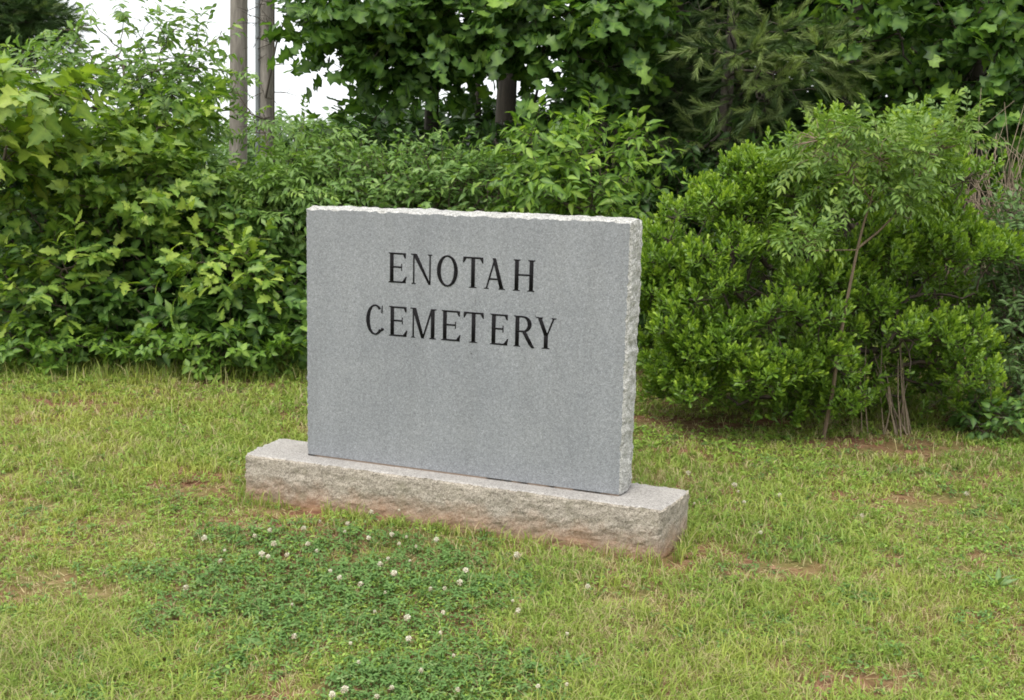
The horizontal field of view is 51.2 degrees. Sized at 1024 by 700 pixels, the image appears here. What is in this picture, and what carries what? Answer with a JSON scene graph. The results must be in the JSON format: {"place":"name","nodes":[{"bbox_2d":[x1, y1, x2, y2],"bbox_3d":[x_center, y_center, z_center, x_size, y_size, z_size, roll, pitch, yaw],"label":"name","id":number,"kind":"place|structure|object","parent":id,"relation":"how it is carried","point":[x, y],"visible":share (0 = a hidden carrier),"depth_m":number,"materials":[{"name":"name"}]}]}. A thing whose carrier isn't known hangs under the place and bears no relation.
{"place":"outdoors","nodes":[
{"label":"outdoors","id":0,"kind":"place"},
{"bbox_2d":[325,86,424,156],"bbox_3d":[-3.694,-5.608,29.470,3.213,4.049,3.172,2,10,0],"label":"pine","id":1,"kind":"object","parent":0,"point":[368,108],"visible":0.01,"depth_m":29.01,"materials":[{"name":"green plant"}]},
{"bbox_2d":[18,0,887,156],"label":"sky","id":2,"kind":"structure","parent":0,"point":[290,103],"materials":[{"name":"white"}]},
{"bbox_2d":[0,164,1023,699],"bbox_3d":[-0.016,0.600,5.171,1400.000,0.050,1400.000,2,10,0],"label":"ground","id":3,"kind":"structure","parent":0,"point":[690,426],"depth_m":4.07,"materials":[{"name":"green plant"}]},
{"bbox_2d":[0,0,94,148],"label":"cedar tree","id":4,"kind":"object","parent":3,"relation":"on","point":[26,19],"visible":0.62,"depth_m":13.04,"materials":[{"name":"green plant"}]},
{"bbox_2d":[0,49,119,201],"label":"leaf sapling","id":5,"kind":"object","parent":3,"relation":"on","point":[38,96],"visible":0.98,"depth_m":6.87,"materials":[{"name":"green plant"}]},
{"bbox_2d":[0,209,144,352],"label":"oak seedling","id":6,"kind":"object","parent":3,"relation":"on","point":[47,271],"visible":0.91,"depth_m":7.19,"materials":[{"name":"green plant"}]},
{"bbox_2d":[0,310,145,374],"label":"bramble","id":7,"kind":"object","parent":3,"relation":"on","point":[38,347],"visible":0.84,"depth_m":7.24,"materials":[{"name":"green plant"}]},
{"bbox_2d":[0,207,156,363],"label":"viburnum shrub","id":8,"kind":"object","parent":3,"relation":"on","point":[13,306],"visible":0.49,"depth_m":7.38,"materials":[{"name":"green plant"}]},
{"bbox_2d":[0,75,255,354],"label":"maple sapling","id":9,"kind":"object","parent":3,"relation":"on","point":[89,191],"visible":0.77,"depth_m":7.35,"materials":[{"name":"green plant"}]},
{"bbox_2d":[0,0,259,187],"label":"cherry sapling","id":10,"kind":"object","parent":3,"relation":"on","point":[181,67],"visible":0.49,"depth_m":8.16,"materials":[{"name":"green plant"}]},
{"bbox_2d":[0,118,282,340],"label":"dark shrub","id":11,"kind":"object","parent":3,"relation":"on","point":[16,185],"visible":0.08,"depth_m":8.30,"materials":[{"name":"green plant"}]},
{"bbox_2d":[130,648,167,669],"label":"weed plant","id":12,"kind":"object","parent":3,"relation":"on","point":[152,658],"visible":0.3,"depth_m":3.15,"materials":[{"name":"green plant"}]},
{"bbox_2d":[34,209,284,368],"bbox_3d":[-2.453,-0.430,7.540,1.744,1.392,1.045,4,10,13],"label":"viburnum shrub","id":13,"kind":"object","parent":3,"relation":"on","point":[139,270],"visible":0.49,"depth_m":7.35,"materials":[{"name":"green plant"}]},
{"bbox_2d":[184,667,222,681],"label":"weed plant","id":14,"kind":"object","parent":3,"relation":"on","point":[209,675],"visible":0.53,"depth_m":3.07,"materials":[{"name":"green plant"}]},
{"bbox_2d":[104,317,306,383],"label":"bramble","id":15,"kind":"object","parent":3,"relation":"on","point":[180,332],"visible":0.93,"depth_m":7.11,"materials":[{"name":"green plant"}]},
{"bbox_2d":[175,119,250,168],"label":"tree","id":16,"kind":"object","parent":3,"relation":"on","point":[217,140],"visible":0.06,"depth_m":44.55,"materials":[{"name":"green plant"}]},
{"bbox_2d":[155,213,295,359],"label":"oak seedling","id":17,"kind":"object","parent":3,"relation":"on","point":[183,265],"visible":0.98,"depth_m":7.13,"materials":[{"name":"green plant"}]},
{"bbox_2d":[167,184,306,377],"bbox_3d":[-1.835,-0.474,7.559,1.539,1.375,1.097,9,12,38],"label":"viburnum shrub","id":18,"kind":"object","parent":3,"relation":"on","point":[296,310],"visible":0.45,"depth_m":7.34,"materials":[{"name":"green plant"}]},
{"bbox_2d":[229,0,247,168],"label":"utility pole","id":19,"kind":"object","parent":3,"relation":"on","point":[238,45],"visible":0.44,"depth_m":14.49,"materials":[{"name":"grey wood"}]},
{"bbox_2d":[259,550,264,564],"bbox_3d":[-0.917,0.772,3.910,0.025,0.083,0.024,9,19,-2],"label":"clover blossom","id":20,"kind":"object","parent":3,"relation":"on","point":[261,553],"visible":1,"depth_m":3.90,"materials":[{"name":"white plant"}]},
{"bbox_2d":[246,634,278,654],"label":"weed plant","id":21,"kind":"object","parent":3,"relation":"on","point":[253,641],"visible":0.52,"depth_m":3.27,"materials":[{"name":"green plant"}]},
{"bbox_2d":[255,0,274,177],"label":"utility pole","id":22,"kind":"object","parent":3,"relation":"on","point":[261,66],"visible":0.28,"depth_m":14.12,"materials":[{"name":"grey wood"}]},
{"bbox_2d":[225,0,295,156],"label":"bare vine","id":23,"kind":"object","parent":22,"relation":"attached to","point":[266,93],"visible":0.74,"depth_m":14.06,"materials":[{"name":"brown plant"}]},
{"bbox_2d":[162,66,387,286],"bbox_3d":[-1.863,-1.024,8.085,1.866,2.205,1.638,2,10,0],"label":"walnut sapling","id":24,"kind":"object","parent":3,"relation":"on","point":[267,197],"visible":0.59,"depth_m":7.69,"materials":[{"name":"green plant"}]},
{"bbox_2d":[215,106,356,170],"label":"tree","id":25,"kind":"object","parent":3,"relation":"on","point":[250,152],"visible":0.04,"depth_m":40.53,"materials":[{"name":"green plant"}]},
{"bbox_2d":[164,131,416,353],"bbox_3d":[-1.678,-0.774,8.513,2.110,1.924,1.606,2,10,0],"label":"dark shrub","id":26,"kind":"object","parent":3,"relation":"on","point":[280,225],"visible":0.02,"depth_m":8.17,"materials":[{"name":"green plant"}]},
{"bbox_2d":[291,633,296,654],"bbox_3d":[-0.658,0.891,3.222,0.020,0.075,0.022,7,-7,-22],"label":"clover blossom","id":27,"kind":"object","parent":3,"relation":"on","point":[294,636],"visible":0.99,"depth_m":3.22,"materials":[{"name":"white plant"}]},
{"bbox_2d":[329,691,335,699],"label":"clover blossom","id":28,"kind":"object","parent":3,"relation":"on","point":[332,694],"visible":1,"depth_m":2.87,"materials":[{"name":"white plant"}]},
{"bbox_2d":[340,685,347,699],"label":"clover blossom","id":29,"kind":"object","parent":3,"relation":"on","point":[345,688],"visible":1,"depth_m":2.90,"materials":[{"name":"white plant"}]},
{"bbox_2d":[391,570,396,582],"bbox_3d":[-0.412,0.806,3.743,0.025,0.083,0.023,-7,24,-15],"label":"clover blossom","id":30,"kind":"object","parent":3,"relation":"on","point":[393,572],"visible":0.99,"depth_m":3.73,"materials":[{"name":"white plant"}]},
{"bbox_2d":[404,614,410,630],"bbox_3d":[-0.332,0.874,3.382,0.024,0.081,0.023,7,11,30],"label":"clover blossom","id":31,"kind":"object","parent":3,"relation":"on","point":[407,616],"visible":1,"depth_m":3.38,"materials":[{"name":"white plant"}]},
{"bbox_2d":[405,635,411,652],"bbox_3d":[-0.314,0.892,3.238,0.019,0.065,0.020,-6,27,-27],"label":"clover blossom","id":32,"kind":"object","parent":3,"relation":"on","point":[409,637],"visible":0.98,"depth_m":3.23,"materials":[{"name":"white plant"}]},
{"bbox_2d":[270,119,555,273],"bbox_3d":[-0.770,-0.767,7.879,2.168,1.823,1.450,2,10,0],"label":"privet shrub","id":33,"kind":"object","parent":3,"relation":"on","point":[399,189],"visible":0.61,"depth_m":7.55,"materials":[{"name":"green plant"}]},
{"bbox_2d":[250,100,655,287],"bbox_3d":[-0.484,-0.951,8.951,3.448,2.206,1.585,2,10,0],"label":"dark shrub","id":34,"kind":"object","parent":3,"relation":"on","point":[487,128],"visible":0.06,"depth_m":8.73,"materials":[{"name":"green plant"}]},
{"bbox_2d":[457,579,462,586],"bbox_3d":[-0.186,0.823,3.656,0.024,0.081,0.023,15,1,-6],"label":"clover blossom","id":35,"kind":"object","parent":3,"relation":"on","point":[459,581],"visible":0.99,"depth_m":3.65,"materials":[{"name":"white plant"}]},
{"bbox_2d":[245,205,689,560],"bbox_3d":[-0.223,0.100,4.413,1.912,1.346,0.341,5,10,20],"label":"cemetery monument","id":36,"kind":"object","parent":3,"relation":"on","point":[473,367],"visible":0.92,"depth_m":4.30,"materials":[{"name":"stone"}]},
{"bbox_2d":[473,75,480,197],"bbox_3d":[-0.421,-3.712,11.154,2.286,6.555,2.122,2,10,0],"label":"slim tree","id":37,"kind":"object","parent":3,"relation":"on","point":[478,102],"visible":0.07,"depth_m":11.28,"materials":[{"name":"brown plant"}]},
{"bbox_2d":[259,0,697,171],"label":"tulip tree","id":38,"kind":"object","parent":3,"relation":"on","point":[428,50],"visible":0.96,"depth_m":8.25,"materials":[{"name":"green plant"}]},
{"bbox_2d":[304,59,686,231],"bbox_3d":[-0.310,-2.315,11.804,4.713,3.654,2.220,0,10,-10],"label":"wood edge shrub","id":39,"kind":"object","parent":3,"relation":"on","point":[488,111],"visible":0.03,"depth_m":11.38,"materials":[{"name":"green plant"}]},
{"bbox_2d":[494,73,516,201],"bbox_3d":[0.136,-3.839,10.570,3.633,7.033,3.361,2,10,0],"label":"tree trunk","id":40,"kind":"object","parent":3,"relation":"on","point":[506,96],"visible":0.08,"depth_m":10.66,"materials":[{"name":"brown plant"}]},
{"bbox_2d":[0,365,1023,699],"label":"clover","id":41,"kind":"object","parent":3,"relation":"on","point":[450,669],"depth_m":3.57,"materials":[{"name":"green plant"}]},
{"bbox_2d":[0,333,1023,699],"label":"lawn weeds","id":42,"kind":"object","parent":3,"relation":"on","point":[392,627],"visible":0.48,"depth_m":3.83,"materials":[{"name":"green plant"}]},
{"bbox_2d":[514,552,526,560],"bbox_3d":[0.038,0.771,3.966,0.082,0.025,0.025,36,-11,-30],"label":"clover blossom","id":43,"kind":"object","parent":3,"relation":"on","point":[516,554],"visible":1,"depth_m":3.95,"materials":[{"name":"white plant"}]},
{"bbox_2d":[554,649,591,674],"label":"weed plant","id":44,"kind":"object","parent":3,"relation":"on","point":[568,661],"visible":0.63,"depth_m":3.18,"materials":[{"name":"green plant"}]},
{"bbox_2d":[471,89,686,322],"bbox_3d":[0.452,-0.759,7.373,1.569,2.036,1.350,-6,12,-36],"label":"oval leaf shrub","id":45,"kind":"object","parent":3,"relation":"on","point":[571,166],"visible":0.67,"depth_m":7.10,"materials":[{"name":"green plant"}]},
{"bbox_2d":[599,69,621,199],"bbox_3d":[1.107,-6.177,9.117,5.699,12.180,6.157,2,10,0],"label":"tall tree","id":46,"kind":"object","parent":3,"relation":"on","point":[606,125],"depth_m":10.43,"materials":[{"name":"green plant"}]},
{"bbox_2d":[472,0,795,231],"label":"woodland tree","id":47,"kind":"object","parent":3,"relation":"on","point":[706,4],"visible":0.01,"depth_m":12.29,"materials":[{"name":"green plant"}]},
{"bbox_2d":[515,0,824,212],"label":"pine tree","id":48,"kind":"object","parent":3,"relation":"on","point":[665,110],"visible":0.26,"depth_m":10.25,"materials":[{"name":"green plant"}]},
{"bbox_2d":[580,116,826,361],"bbox_3d":[1.571,-0.818,8.618,2.468,2.135,1.717,2,10,0],"label":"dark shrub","id":49,"kind":"object","parent":3,"relation":"on","point":[695,165],"visible":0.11,"depth_m":8.40,"materials":[{"name":"green plant"}]},
{"bbox_2d":[572,0,840,135],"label":"woodland tree","id":50,"kind":"object","parent":3,"relation":"on","point":[737,78],"visible":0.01,"depth_m":13.89,"materials":[{"name":"green plant"}]},
{"bbox_2d":[620,0,899,194],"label":"pine tree","id":51,"kind":"object","parent":3,"relation":"on","point":[731,59],"visible":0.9,"depth_m":7.98,"materials":[{"name":"green plant"}]},
{"bbox_2d":[688,2,877,232],"bbox_3d":[4.214,-5.589,14.334,5.809,9.460,4.748,1,10,-4],"label":"woodland tree","id":52,"kind":"object","parent":3,"relation":"on","point":[808,91],"depth_m":14.17,"materials":[{"name":"green plant"}]},
{"bbox_2d":[631,0,944,294],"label":"woodland tree","id":53,"kind":"object","parent":3,"relation":"on","point":[766,4],"depth_m":11.65,"materials":[{"name":"green plant"}]},
{"bbox_2d":[635,94,1023,427],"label":"rounded bush","id":54,"kind":"object","parent":3,"relation":"on","point":[701,347],"visible":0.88,"depth_m":5.85,"materials":[{"name":"green plant"}]},
{"bbox_2d":[822,0,865,313],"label":"tall tree","id":55,"kind":"object","parent":3,"relation":"on","point":[844,98],"depth_m":10.19,"materials":[{"name":"green plant"}]},
{"bbox_2d":[698,0,1023,304],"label":"woodland tree","id":56,"kind":"object","parent":3,"relation":"on","point":[914,282],"visible":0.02,"depth_m":11.07,"materials":[{"name":"green plant"}]},
{"bbox_2d":[718,0,1023,312],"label":"woodland tree","id":57,"kind":"object","parent":3,"relation":"on","point":[889,57],"visible":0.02,"depth_m":10.71,"materials":[{"name":"green plant"}]},
{"bbox_2d":[748,86,1010,439],"bbox_3d":[1.802,-0.372,5.514,1.331,1.965,0.891,2,10,0],"label":"slender sapling","id":58,"kind":"object","parent":3,"relation":"on","point":[944,136],"visible":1,"depth_m":5.30,"materials":[{"name":"green plant"}]},
{"bbox_2d":[860,334,911,437],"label":"shrub stems","id":59,"kind":"object","parent":3,"relation":"on","point":[899,427],"visible":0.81,"depth_m":6.13,"materials":[{"name":"brown plant"}]},
{"bbox_2d":[755,0,1023,348],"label":"tulip tree","id":60,"kind":"object","parent":3,"relation":"on","point":[981,29],"visible":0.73,"depth_m":8.06,"materials":[{"name":"green plant"}]},
{"bbox_2d":[872,6,1023,315],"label":"woodland tree","id":61,"kind":"object","parent":3,"relation":"on","point":[1019,96],"visible":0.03,"depth_m":9.69,"materials":[{"name":"green plant"}]},
{"bbox_2d":[918,94,1023,391],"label":"dry brush","id":62,"kind":"object","parent":3,"relation":"on","point":[1006,179],"visible":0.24,"depth_m":7.04,"materials":[{"name":"plant"}]},
{"bbox_2d":[941,388,1023,444],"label":"seedling clump","id":63,"kind":"object","parent":3,"relation":"on","point":[1009,415],"visible":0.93,"depth_m":6.04,"materials":[{"name":"green plant"}]},
{"bbox_2d":[942,168,1023,431],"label":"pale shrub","id":64,"kind":"object","parent":3,"relation":"on","point":[1010,322],"visible":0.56,"depth_m":6.31,"materials":[{"name":"green plant"}]},
{"bbox_2d":[944,0,1023,286],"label":"woodland tree","id":65,"kind":"object","parent":3,"relation":"on","point":[1018,7],"visible":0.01,"depth_m":10.48,"materials":[{"name":"green plant"}]},
{"bbox_2d":[988,568,1019,587],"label":"weed plant","id":66,"kind":"object","parent":3,"relation":"on","point":[1006,579],"visible":0.9,"depth_m":3.86,"materials":[{"name":"green plant"}]}
]}

